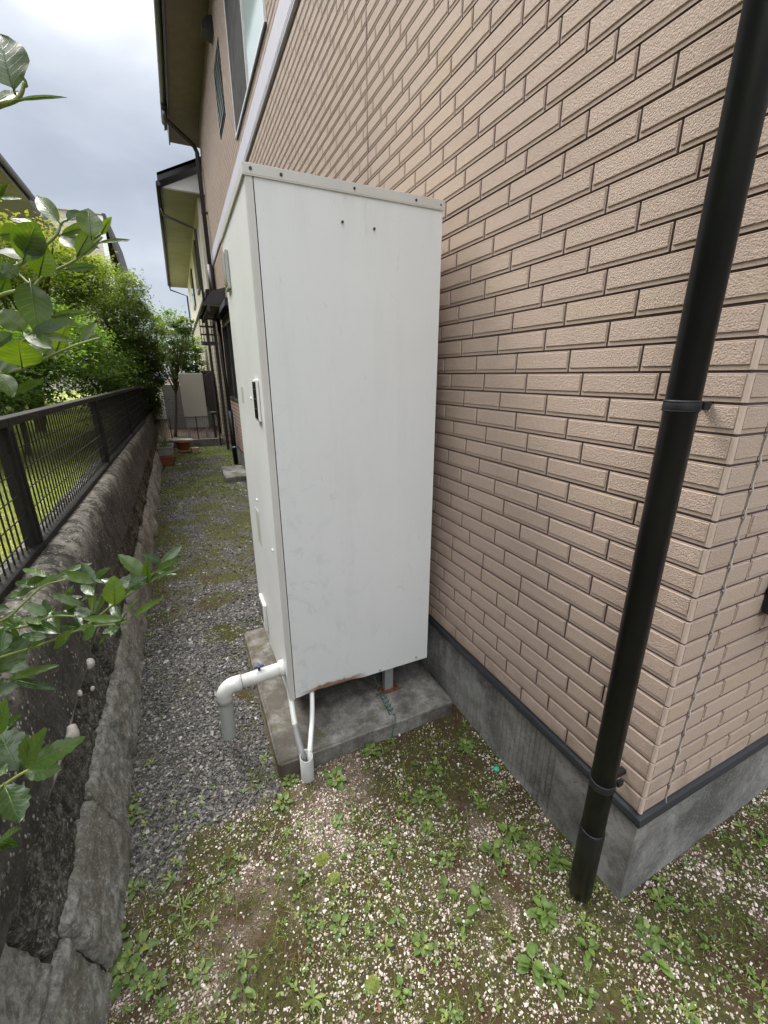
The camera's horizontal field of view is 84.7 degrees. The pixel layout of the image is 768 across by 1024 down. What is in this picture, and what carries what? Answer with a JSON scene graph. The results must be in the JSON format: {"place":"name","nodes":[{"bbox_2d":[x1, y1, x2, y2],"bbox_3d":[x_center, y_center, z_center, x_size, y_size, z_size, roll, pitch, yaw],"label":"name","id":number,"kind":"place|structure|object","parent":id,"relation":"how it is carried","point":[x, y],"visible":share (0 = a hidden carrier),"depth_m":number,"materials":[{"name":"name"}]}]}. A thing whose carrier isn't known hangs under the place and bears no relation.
{"place":"outdoors","nodes":[
{"label":"outdoors","id":0,"kind":"place"},
{"bbox_2d":[0,390,107,561],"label":"raised lawn","id":1,"kind":"structure","parent":0,"point":[67,399],"depth_m":4.04,"materials":[{"name":"green plant"}]},
{"bbox_2d":[0,153,60,404],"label":"dark eaves house","id":2,"kind":"structure","parent":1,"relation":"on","point":[16,185],"depth_m":13.48,"materials":[{"name":"brown metal"}]},
{"bbox_2d":[0,293,125,457],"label":"lime green shrub","id":3,"kind":"object","parent":1,"relation":"on","point":[63,366],"visible":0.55,"depth_m":4.11,"materials":[{"name":"green plant"}]},
{"bbox_2d":[0,200,127,432],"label":"maple tree","id":4,"kind":"object","parent":1,"relation":"on","point":[62,282],"visible":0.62,"depth_m":5.67,"materials":[{"name":"green plant"}]},
{"bbox_2d":[0,267,142,414],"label":"background tree","id":5,"kind":"object","parent":1,"relation":"on","point":[32,398],"visible":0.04,"depth_m":9.41,"materials":[{"name":"green plant"}]},
{"bbox_2d":[0,34,181,849],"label":"holly shrub","id":6,"kind":"object","parent":1,"relation":"on","point":[48,336],"visible":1,"depth_m":0.50,"materials":[{"name":"green plant"}]},
{"bbox_2d":[46,340,157,427],"bbox_3d":[-4.362,-2.068,6.782,1.177,1.460,3.653,-6,19,-18],"label":"bush","id":7,"kind":"object","parent":1,"relation":"on","point":[110,379],"visible":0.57,"depth_m":6.30,"materials":[{"name":"green plant"}]},
{"bbox_2d":[61,248,181,387],"bbox_3d":[-5.093,-3.239,8.004,1.925,2.941,3.274,-3,18,-8],"label":"evergreen tree","id":8,"kind":"object","parent":1,"relation":"on","point":[133,314],"visible":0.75,"depth_m":7.65,"materials":[{"name":"green plant"}]},
{"bbox_2d":[133,356,169,425],"bbox_3d":[-4.863,-2.405,8.706,0.998,1.574,1.534,-8,20,-24],"label":"drooping shrub","id":9,"kind":"object","parent":1,"relation":"on","point":[155,400],"visible":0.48,"depth_m":8.60,"materials":[{"name":"green plant"}]},
{"bbox_2d":[0,0,200,378],"label":"sky","id":10,"kind":"structure","parent":0,"point":[101,147],"materials":[{"name":"grey"}]},
{"bbox_2d":[107,379,767,1023],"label":"ground","id":11,"kind":"structure","parent":0,"point":[255,937],"depth_m":1.38,"materials":[{"name":"gravel"}]},
{"bbox_2d":[3,207,136,390],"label":"grey gable house","id":12,"kind":"structure","parent":11,"relation":"on","point":[118,256],"depth_m":22.88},
{"bbox_2d":[0,411,162,1023],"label":"retaining wall","id":13,"kind":"structure","parent":11,"relation":"on","point":[64,869],"depth_m":1.34,"materials":[{"name":"grey stone"}]},
{"bbox_2d":[0,385,153,603],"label":"fence","id":14,"kind":"object","parent":13,"relation":"on","point":[127,406],"visible":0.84,"depth_m":2.20,"materials":[{"name":"black metal"}]},
{"bbox_2d":[107,950,148,1003],"bbox_3d":[-0.748,1.309,1.212,0.113,0.024,0.094,16,24,41],"label":"rosette weed","id":15,"kind":"object","parent":11,"relation":"on","point":[119,963],"visible":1,"depth_m":1.20,"materials":[{"name":"green plant"}]},
{"bbox_2d":[126,878,145,900],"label":"rosette weed","id":16,"kind":"object","parent":11,"relation":"on","point":[130,884],"visible":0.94,"depth_m":1.41,"materials":[{"name":"green plant"}]},
{"bbox_2d":[128,802,147,825],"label":"rosette weed","id":17,"kind":"object","parent":11,"relation":"on","point":[132,819],"visible":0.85,"depth_m":1.64,"materials":[{"name":"green plant"}]},
{"bbox_2d":[117,927,159,974],"bbox_3d":[-0.740,1.298,1.243,0.088,0.026,0.110,9,20,26],"label":"rosette weed","id":18,"kind":"object","parent":11,"relation":"on","point":[148,945],"visible":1,"depth_m":1.25,"materials":[{"name":"green plant"}]},
{"bbox_2d":[126,969,150,993],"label":"rosette weed","id":19,"kind":"object","parent":11,"relation":"on","point":[141,986],"visible":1,"depth_m":1.18,"materials":[{"name":"green plant"}]},
{"bbox_2d":[140,966,167,1001],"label":"rosette weed","id":20,"kind":"object","parent":11,"relation":"on","point":[160,974],"visible":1,"depth_m":1.18,"materials":[{"name":"green plant"}]},
{"bbox_2d":[155,432,172,455],"bbox_3d":[-4.373,-1.386,8.339,0.338,0.464,0.566,-8,20,-24],"label":"planter","id":21,"kind":"object","parent":11,"relation":"on","point":[164,448],"visible":0.97,"depth_m":8.20,"materials":[{"name":"grey plastic"}]},
{"bbox_2d":[156,994,176,1021],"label":"rosette weed","id":22,"kind":"object","parent":11,"relation":"on","point":[166,1000],"visible":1,"depth_m":1.14,"materials":[{"name":"green plant"}]},
{"bbox_2d":[159,453,173,464],"bbox_3d":[-4.191,-1.015,8.102,0.276,0.162,0.436,-8,20,-24],"label":"planter","id":23,"kind":"object","parent":11,"relation":"on","point":[167,460],"visible":0.68,"depth_m":7.94,"materials":[{"name":"ceramic"}]},
{"bbox_2d":[136,306,207,384],"bbox_3d":[-7.089,-4.793,14.127,2.780,3.780,2.122,-8,20,-24],"label":"bright tree","id":24,"kind":"object","parent":11,"relation":"on","point":[192,367],"visible":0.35,"depth_m":13.94,"materials":[{"name":"green plant"}]},
{"bbox_2d":[150,315,197,436],"bbox_3d":[-5.564,-3.644,11.443,1.238,3.243,1.559,-8,20,-24],"label":"tree","id":25,"kind":"object","parent":11,"relation":"on","point":[183,330],"visible":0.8,"depth_m":11.13,"materials":[{"name":"green plant"}]},
{"bbox_2d":[169,892,194,916],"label":"grass tuft","id":26,"kind":"object","parent":11,"relation":"on","point":[185,902],"visible":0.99,"depth_m":1.36,"materials":[{"name":"green plant"}]},
{"bbox_2d":[175,441,190,452],"bbox_3d":[-4.453,-1.455,9.350,0.330,0.250,0.330,-8,20,-24],"label":"flower pot","id":27,"kind":"object","parent":11,"relation":"on","point":[183,446],"visible":0.88,"depth_m":9.26,"materials":[{"name":"ceramic"}]},
{"bbox_2d":[174,915,199,939],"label":"grass tuft","id":28,"kind":"object","parent":11,"relation":"on","point":[187,927],"visible":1,"depth_m":1.29,"materials":[{"name":"green plant"}]},
{"bbox_2d":[162,385,212,428],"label":"block wall","id":29,"kind":"structure","parent":11,"relation":"on","point":[168,391],"depth_m":13.32,"materials":[{"name":"grey concrete"}]},
{"bbox_2d":[155,156,229,435],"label":"cream house","id":30,"kind":"structure","parent":11,"relation":"on","point":[181,223],"depth_m":11.73,"materials":[{"name":"paint"}]},
{"bbox_2d":[189,268,195,310],"bbox_3d":[-7.445,-8.627,16.404,0.065,1.250,1.400,-8,20,-24],"label":"window","id":31,"kind":"structure","parent":30,"relation":"in","point":[191,275],"depth_m":15.94,"materials":[{"name":"glass"}]},
{"bbox_2d":[192,240,200,294],"bbox_3d":[-5.842,-7.566,13.126,0.065,1.250,1.400,-8,20,-24],"label":"window","id":32,"kind":"structure","parent":30,"relation":"in","point":[194,253],"depth_m":12.74,"materials":[{"name":"glass"}]},
{"bbox_2d":[162,437,223,447],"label":"kerb wall","id":33,"kind":"structure","parent":11,"relation":"on","point":[205,442],"depth_m":10.18,"materials":[{"name":"concrete"}]},
{"bbox_2d":[161,416,217,439],"bbox_3d":[-4.601,-1.997,10.018,1.250,0.540,0.022,-8,20,-24],"label":"wire fence","id":34,"kind":"object","parent":33,"relation":"on","point":[170,428],"visible":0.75,"depth_m":10.00,"materials":[{"name":"grey metal"}]},
{"bbox_2d":[178,373,208,437],"bbox_3d":[-4.932,-2.729,10.964,0.550,1.680,0.600,-8,20,-24],"label":"beige cabinet","id":35,"kind":"object","parent":11,"relation":"on","point":[193,394],"visible":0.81,"depth_m":10.65,"materials":[{"name":"metal"}]},
{"bbox_2d":[177,994,209,1023],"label":"grass tuft","id":36,"kind":"object","parent":11,"relation":"on","point":[193,1017],"visible":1,"depth_m":1.11,"materials":[{"name":"green plant"}]},
{"bbox_2d":[185,958,213,994],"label":"rosette weed","id":37,"kind":"object","parent":11,"relation":"on","point":[193,972],"visible":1,"depth_m":1.19,"materials":[{"name":"green plant"}]},
{"bbox_2d":[124,444,280,902],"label":"dark gravel","id":38,"kind":"structure","parent":11,"relation":"on","point":[194,642],"depth_m":2.17,"materials":[{"name":"grey gravel"}]},
{"bbox_2d":[200,624,241,645],"bbox_3d":[-1.078,0.805,2.772,0.271,0.013,0.249,-8,20,-24],"label":"moss cushion","id":39,"kind":"object","parent":38,"relation":"on","point":[224,640],"visible":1,"depth_m":2.78,"materials":[{"name":"green plant"}]},
{"bbox_2d":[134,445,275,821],"bbox_3d":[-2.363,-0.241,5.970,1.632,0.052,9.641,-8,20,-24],"label":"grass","id":40,"kind":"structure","parent":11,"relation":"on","point":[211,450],"depth_m":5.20,"materials":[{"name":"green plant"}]},
{"bbox_2d":[204,372,216,437],"bbox_3d":[-4.515,-2.787,11.073,0.220,1.720,0.332,-8,20,-24],"label":"dark pipe cover","id":41,"kind":"object","parent":11,"relation":"on","point":[209,392],"visible":0.7,"depth_m":10.88,"materials":[{"name":"brown metal"}]},
{"bbox_2d":[221,465,246,482],"bbox_3d":[-2.535,-0.602,7.173,0.375,0.210,0.954,-8,20,-24],"label":"concrete step","id":42,"kind":"object","parent":11,"relation":"on","point":[235,473],"visible":0.62,"depth_m":6.94,"materials":[{"name":"grey concrete"}]},
{"bbox_2d":[230,971,256,1000],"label":"broadleaf weed","id":43,"kind":"object","parent":11,"relation":"on","point":[249,991],"visible":1,"depth_m":1.16,"materials":[{"name":"green plant"}]},
{"bbox_2d":[237,948,257,968],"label":"star weed","id":44,"kind":"object","parent":11,"relation":"on","point":[244,962],"visible":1,"depth_m":1.23,"materials":[{"name":"green plant"}]},
{"bbox_2d":[271,790,293,813],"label":"rosette weed","id":45,"kind":"object","parent":11,"relation":"on","point":[285,795],"visible":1,"depth_m":1.68,"materials":[{"name":"green plant"}]},
{"bbox_2d":[282,773,298,787],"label":"rosette weed","id":46,"kind":"object","parent":11,"relation":"on","point":[290,781],"visible":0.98,"depth_m":1.77,"materials":[{"name":"green plant"}]},
{"bbox_2d":[299,749,313,782],"bbox_3d":[-0.324,1.080,1.777,0.055,0.150,0.055,-8,20,-24],"label":"conduit stub","id":47,"kind":"object","parent":11,"relation":"on","point":[307,770],"visible":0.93,"depth_m":1.76,"materials":[{"name":"grey plastic"}]},
{"bbox_2d":[303,977,325,1011],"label":"star weed","id":48,"kind":"object","parent":11,"relation":"on","point":[316,1001],"visible":1,"depth_m":1.15,"materials":[{"name":"green plant"}]},
{"bbox_2d":[314,851,329,866],"bbox_3d":[-0.218,1.221,1.482,0.060,0.014,0.055,-8,20,-24],"label":"moss cushion","id":49,"kind":"object","parent":11,"relation":"on","point":[324,859],"visible":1,"depth_m":1.48,"materials":[{"name":"green plant"}]},
{"bbox_2d":[322,764,346,791],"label":"rosette weed","id":50,"kind":"object","parent":11,"relation":"on","point":[338,770],"visible":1,"depth_m":1.77,"materials":[{"name":"green plant"}]},
{"bbox_2d":[328,912,348,942],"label":"rosette weed","id":51,"kind":"object","parent":11,"relation":"on","point":[337,917],"visible":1,"depth_m":1.30,"materials":[{"name":"green plant"}]},
{"bbox_2d":[244,627,452,777],"bbox_3d":[-0.270,0.942,2.418,0.875,0.201,1.070,-8,20,-24],"label":"concrete pad","id":52,"kind":"object","parent":11,"relation":"on","point":[351,715],"visible":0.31,"depth_m":2.05,"materials":[{"name":"grey concrete"}]},
{"bbox_2d":[220,161,444,700],"bbox_3d":[-0.267,-0.177,2.067,0.726,2.161,0.781,-8,20,-24],"label":"water heater","id":53,"kind":"object","parent":52,"relation":"on","point":[332,286],"visible":0.98,"depth_m":1.64,"materials":[{"name":"paint"}]},
{"bbox_2d":[216,659,285,739],"bbox_3d":[-0.582,0.837,1.905,0.318,0.326,0.072,-8,20,-24],"label":"drain pipe","id":54,"kind":"object","parent":53,"relation":"attached to","point":[228,688],"visible":0.97,"depth_m":1.85,"materials":[{"name":"white plastic"}]},
{"bbox_2d":[285,680,306,760],"bbox_3d":[-0.397,0.895,1.854,0.034,0.226,0.303,-8,19,-22],"label":"hose","id":55,"kind":"object","parent":53,"relation":"attached to","point":[298,738],"visible":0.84,"depth_m":1.81,"materials":[{"name":"grey plastic"}]},
{"bbox_2d":[307,692,314,760],"bbox_3d":[-0.325,0.932,1.883,0.034,0.308,0.301,-2,18,-7],"label":"hose","id":56,"kind":"object","parent":53,"relation":"attached to","point":[311,727],"visible":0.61,"depth_m":1.83,"materials":[{"name":"white plastic"}]},
{"bbox_2d":[374,675,396,737],"bbox_3d":[0.012,0.935,2.038,0.044,0.198,0.221,-8,20,-24],"label":"green wire","id":57,"kind":"object","parent":53,"relation":"hanging from","point":[379,691],"visible":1,"depth_m":2.04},
{"bbox_2d":[360,742,381,756],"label":"rosette weed","id":58,"kind":"object","parent":11,"relation":"on","point":[372,745],"visible":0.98,"depth_m":1.91,"materials":[{"name":"green plant"}]},
{"bbox_2d":[365,974,380,995],"bbox_3d":[-0.032,1.320,1.176,0.052,0.013,0.046,-8,20,-24],"label":"moss cushion","id":59,"kind":"object","parent":11,"relation":"on","point":[375,982],"visible":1,"depth_m":1.18,"materials":[{"name":"green plant"}]},
{"bbox_2d":[374,933,393,955],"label":"star weed","id":60,"kind":"object","parent":11,"relation":"on","point":[379,945],"visible":1,"depth_m":1.26,"materials":[{"name":"green plant"}]},
{"bbox_2d":[381,838,398,862],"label":"broadleaf weed","id":61,"kind":"object","parent":11,"relation":"on","point":[389,852],"visible":1,"depth_m":1.52,"materials":[{"name":"green plant"}]},
{"bbox_2d":[390,907,407,928],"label":"broadleaf weed","id":62,"kind":"object","parent":11,"relation":"on","point":[403,923],"visible":1,"depth_m":1.31,"materials":[{"name":"green plant"}]},
{"bbox_2d":[392,973,411,996],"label":"broadleaf weed","id":63,"kind":"object","parent":11,"relation":"on","point":[406,991],"visible":1,"depth_m":1.16,"materials":[{"name":"green plant"}]},
{"bbox_2d":[412,786,432,803],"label":"rosette weed","id":64,"kind":"object","parent":11,"relation":"on","point":[415,800],"visible":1,"depth_m":1.70,"materials":[{"name":"green plant"}]},
{"bbox_2d":[411,929,433,958],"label":"rosette weed","id":65,"kind":"object","parent":11,"relation":"on","point":[428,947],"visible":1,"depth_m":1.25,"materials":[{"name":"green plant"}]},
{"bbox_2d":[425,759,442,775],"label":"broadleaf weed","id":66,"kind":"object","parent":11,"relation":"on","point":[430,768],"visible":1,"depth_m":1.81,"materials":[{"name":"green plant"}]},
{"bbox_2d":[106,716,767,1023],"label":"pale gravel","id":67,"kind":"structure","parent":11,"relation":"on","point":[379,972],"depth_m":1.33,"materials":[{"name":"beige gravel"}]},
{"bbox_2d":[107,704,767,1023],"bbox_3d":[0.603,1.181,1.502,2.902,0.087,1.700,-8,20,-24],"label":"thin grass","id":68,"kind":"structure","parent":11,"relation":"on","point":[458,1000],"depth_m":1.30,"materials":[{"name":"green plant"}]},
{"bbox_2d":[109,703,767,1023],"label":"seedlings","id":69,"kind":"object","parent":11,"relation":"on","point":[367,908],"visible":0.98,"depth_m":1.35,"materials":[{"name":"green plant"}]},
{"bbox_2d":[109,714,767,1023],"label":"weeds","id":70,"kind":"object","parent":11,"relation":"on","point":[461,909],"visible":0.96,"depth_m":1.33,"materials":[{"name":"green plant"}]},
{"bbox_2d":[431,790,447,807],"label":"rosette weed","id":71,"kind":"object","parent":11,"relation":"on","point":[436,795],"visible":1,"depth_m":1.70,"materials":[{"name":"green plant"}]},
{"bbox_2d":[126,540,767,1023],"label":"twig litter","id":72,"kind":"object","parent":11,"relation":"on","point":[364,886],"visible":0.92,"depth_m":1.41,"materials":[{"name":"brown wood"}]},
{"bbox_2d":[440,849,454,868],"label":"rosette weed","id":73,"kind":"object","parent":11,"relation":"on","point":[447,852],"visible":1,"depth_m":1.48,"materials":[{"name":"green plant"}]},
{"bbox_2d":[438,875,457,898],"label":"broadleaf weed","id":74,"kind":"object","parent":11,"relation":"on","point":[444,883],"visible":1,"depth_m":1.38,"materials":[{"name":"green plant"}]},
{"bbox_2d":[153,0,767,900],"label":"brick house","id":75,"kind":"structure","parent":11,"relation":"on","point":[555,156],"depth_m":1.34,"materials":[{"name":"beige brick"}]},
{"bbox_2d":[160,102,215,291],"bbox_3d":[-4.127,-6.317,9.058,0.186,3.780,0.771,16,24,40],"label":"rainwater pipe","id":76,"kind":"object","parent":75,"relation":"attached to","point":[209,265],"visible":0.88,"depth_m":9.10,"materials":[{"name":"brown metal"}]},
{"bbox_2d":[214,37,225,139],"bbox_3d":[-2.322,-5.933,5.951,0.042,0.820,0.700,-8,20,-24],"label":"window","id":77,"kind":"structure","parent":75,"relation":"in","point":[217,46],"depth_m":5.92,"materials":[{"name":"glass"}]},
{"bbox_2d":[198,287,245,469],"bbox_3d":[-3.053,-2.464,8.047,0.560,3.070,4.035,-8,20,-24],"label":"bay window","id":78,"kind":"structure","parent":75,"relation":"attached to","point":[215,306],"depth_m":7.62,"materials":[{"name":"metal"}]},
{"bbox_2d":[198,317,218,345],"bbox_3d":[-3.279,-3.389,7.854,0.260,0.490,0.610,-8,20,-24],"label":"lattice screen","id":79,"kind":"object","parent":78,"relation":"hanging from","point":[207,342],"visible":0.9,"depth_m":8.08,"materials":[{"name":"brown metal"}]},
{"bbox_2d":[216,319,237,464],"bbox_3d":[-2.906,-2.189,7.830,0.096,2.620,0.378,-8,20,-24],"label":"rainwater pipe","id":80,"kind":"object","parent":78,"relation":"attached to","point":[232,433],"visible":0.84,"depth_m":7.77,"materials":[{"name":"black paint"}]},
{"bbox_2d":[222,318,238,401],"bbox_3d":[-2.588,-2.574,7.251,0.105,1.270,1.730,-8,20,-24],"label":"window","id":81,"kind":"structure","parent":78,"relation":"in","point":[226,328],"depth_m":7.53,"materials":[{"name":"black glass"}]},
{"bbox_2d":[223,0,266,140],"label":"window","id":82,"kind":"structure","parent":75,"relation":"in","point":[245,20],"depth_m":4.36,"materials":[{"name":"clear glass"}]},
{"bbox_2d":[568,0,767,902],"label":"drainpipe","id":83,"kind":"object","parent":75,"relation":"attached to","point":[742,116],"visible":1,"depth_m":0.87,"materials":[{"name":"black paint"}]},
{"bbox_2d":[455,917,471,940],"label":"broadleaf weed","id":84,"kind":"object","parent":11,"relation":"on","point":[467,922],"visible":1,"depth_m":1.30,"materials":[{"name":"green plant"}]},
{"bbox_2d":[458,737,475,754],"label":"rosette weed","id":85,"kind":"object","parent":11,"relation":"on","point":[463,740],"visible":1,"depth_m":1.93,"materials":[{"name":"green plant"}]},
{"bbox_2d":[467,882,492,915],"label":"broadleaf weed","id":86,"kind":"object","parent":11,"relation":"on","point":[473,908],"visible":1,"depth_m":1.34,"materials":[{"name":"green plant"}]},
{"bbox_2d":[478,838,501,865],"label":"broadleaf weed","id":87,"kind":"object","parent":11,"relation":"on","point":[484,846],"visible":1,"depth_m":1.50,"materials":[{"name":"green plant"}]},
{"bbox_2d":[497,822,517,849],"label":"broadleaf weed","id":88,"kind":"object","parent":11,"relation":"on","point":[502,826],"visible":1,"depth_m":1.56,"materials":[{"name":"green plant"}]},
{"bbox_2d":[518,840,540,868],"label":"rosette weed","id":89,"kind":"object","parent":11,"relation":"on","point":[535,845],"visible":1,"depth_m":1.50,"materials":[{"name":"green plant"}]},
{"bbox_2d":[515,942,544,988],"bbox_3d":[0.433,1.298,1.200,0.087,0.041,0.092,-8,23,-22],"label":"broadleaf weed","id":90,"kind":"object","parent":11,"relation":"on","point":[533,950],"visible":1,"depth_m":1.20,"materials":[{"name":"green plant"}]},
{"bbox_2d":[516,941,548,977],"bbox_3d":[0.434,1.294,1.218,0.088,0.034,0.092,2,18,26],"label":"broadleaf weed","id":91,"kind":"object","parent":11,"relation":"on","point":[522,967],"visible":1,"depth_m":1.20,"materials":[{"name":"green plant"}]},
{"bbox_2d":[526,895,558,928],"bbox_3d":[0.491,1.259,1.324,0.089,0.040,0.084,-2,20,-8],"label":"broadleaf weed","id":92,"kind":"object","parent":11,"relation":"on","point":[536,912],"visible":0.91,"depth_m":1.32,"materials":[{"name":"green plant"}]},
{"bbox_2d":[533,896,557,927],"bbox_3d":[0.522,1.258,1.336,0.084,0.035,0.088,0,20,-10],"label":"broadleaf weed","id":93,"kind":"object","parent":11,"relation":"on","point":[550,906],"visible":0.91,"depth_m":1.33,"materials":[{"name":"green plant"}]},
{"bbox_2d":[547,966,564,1002],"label":"broadleaf weed","id":94,"kind":"object","parent":11,"relation":"on","point":[560,990],"visible":1,"depth_m":1.17,"materials":[{"name":"green plant"}]},
{"bbox_2d":[545,851,569,872],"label":"rosette weed","id":95,"kind":"object","parent":11,"relation":"on","point":[554,868],"visible":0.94,"depth_m":1.47,"materials":[{"name":"green plant"}]},
{"bbox_2d":[546,962,569,988],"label":"broadleaf weed","id":96,"kind":"object","parent":11,"relation":"on","point":[554,971],"visible":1,"depth_m":1.18,"materials":[{"name":"green plant"}]},
{"bbox_2d":[549,845,570,870],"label":"broadleaf weed","id":97,"kind":"object","parent":11,"relation":"on","point":[565,863],"visible":0.96,"depth_m":1.47,"materials":[{"name":"green plant"}]},
{"bbox_2d":[574,910,594,934],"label":"star weed","id":98,"kind":"object","parent":11,"relation":"on","point":[583,917],"visible":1,"depth_m":1.31,"materials":[{"name":"green plant"}]},
{"bbox_2d":[574,937,598,971],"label":"broadleaf weed","id":99,"kind":"object","parent":11,"relation":"on","point":[588,952],"visible":1,"depth_m":1.23,"materials":[{"name":"green plant"}]},
{"bbox_2d":[578,986,599,1008],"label":"broadleaf weed","id":100,"kind":"object","parent":11,"relation":"on","point":[594,994],"visible":1,"depth_m":1.15,"materials":[{"name":"green plant"}]},
{"bbox_2d":[634,914,666,946],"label":"rosette weed","id":101,"kind":"object","parent":11,"relation":"on","point":[654,929],"visible":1,"depth_m":1.29,"materials":[{"name":"green plant"}]},
{"bbox_2d":[640,941,674,979],"bbox_3d":[0.789,1.299,1.215,0.079,0.031,0.084,-12,14,-14],"label":"broadleaf weed","id":102,"kind":"object","parent":11,"relation":"on","point":[648,955],"visible":1,"depth_m":1.22,"materials":[{"name":"green plant"}]},
{"bbox_2d":[645,886,672,910],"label":"rosette weed","id":103,"kind":"object","parent":11,"relation":"on","point":[660,892],"visible":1,"depth_m":1.37,"materials":[{"name":"green plant"}]},
{"bbox_2d":[676,996,701,1023],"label":"star weed","id":104,"kind":"object","parent":11,"relation":"on","point":[692,1005],"visible":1,"depth_m":1.13,"materials":[{"name":"green plant"}]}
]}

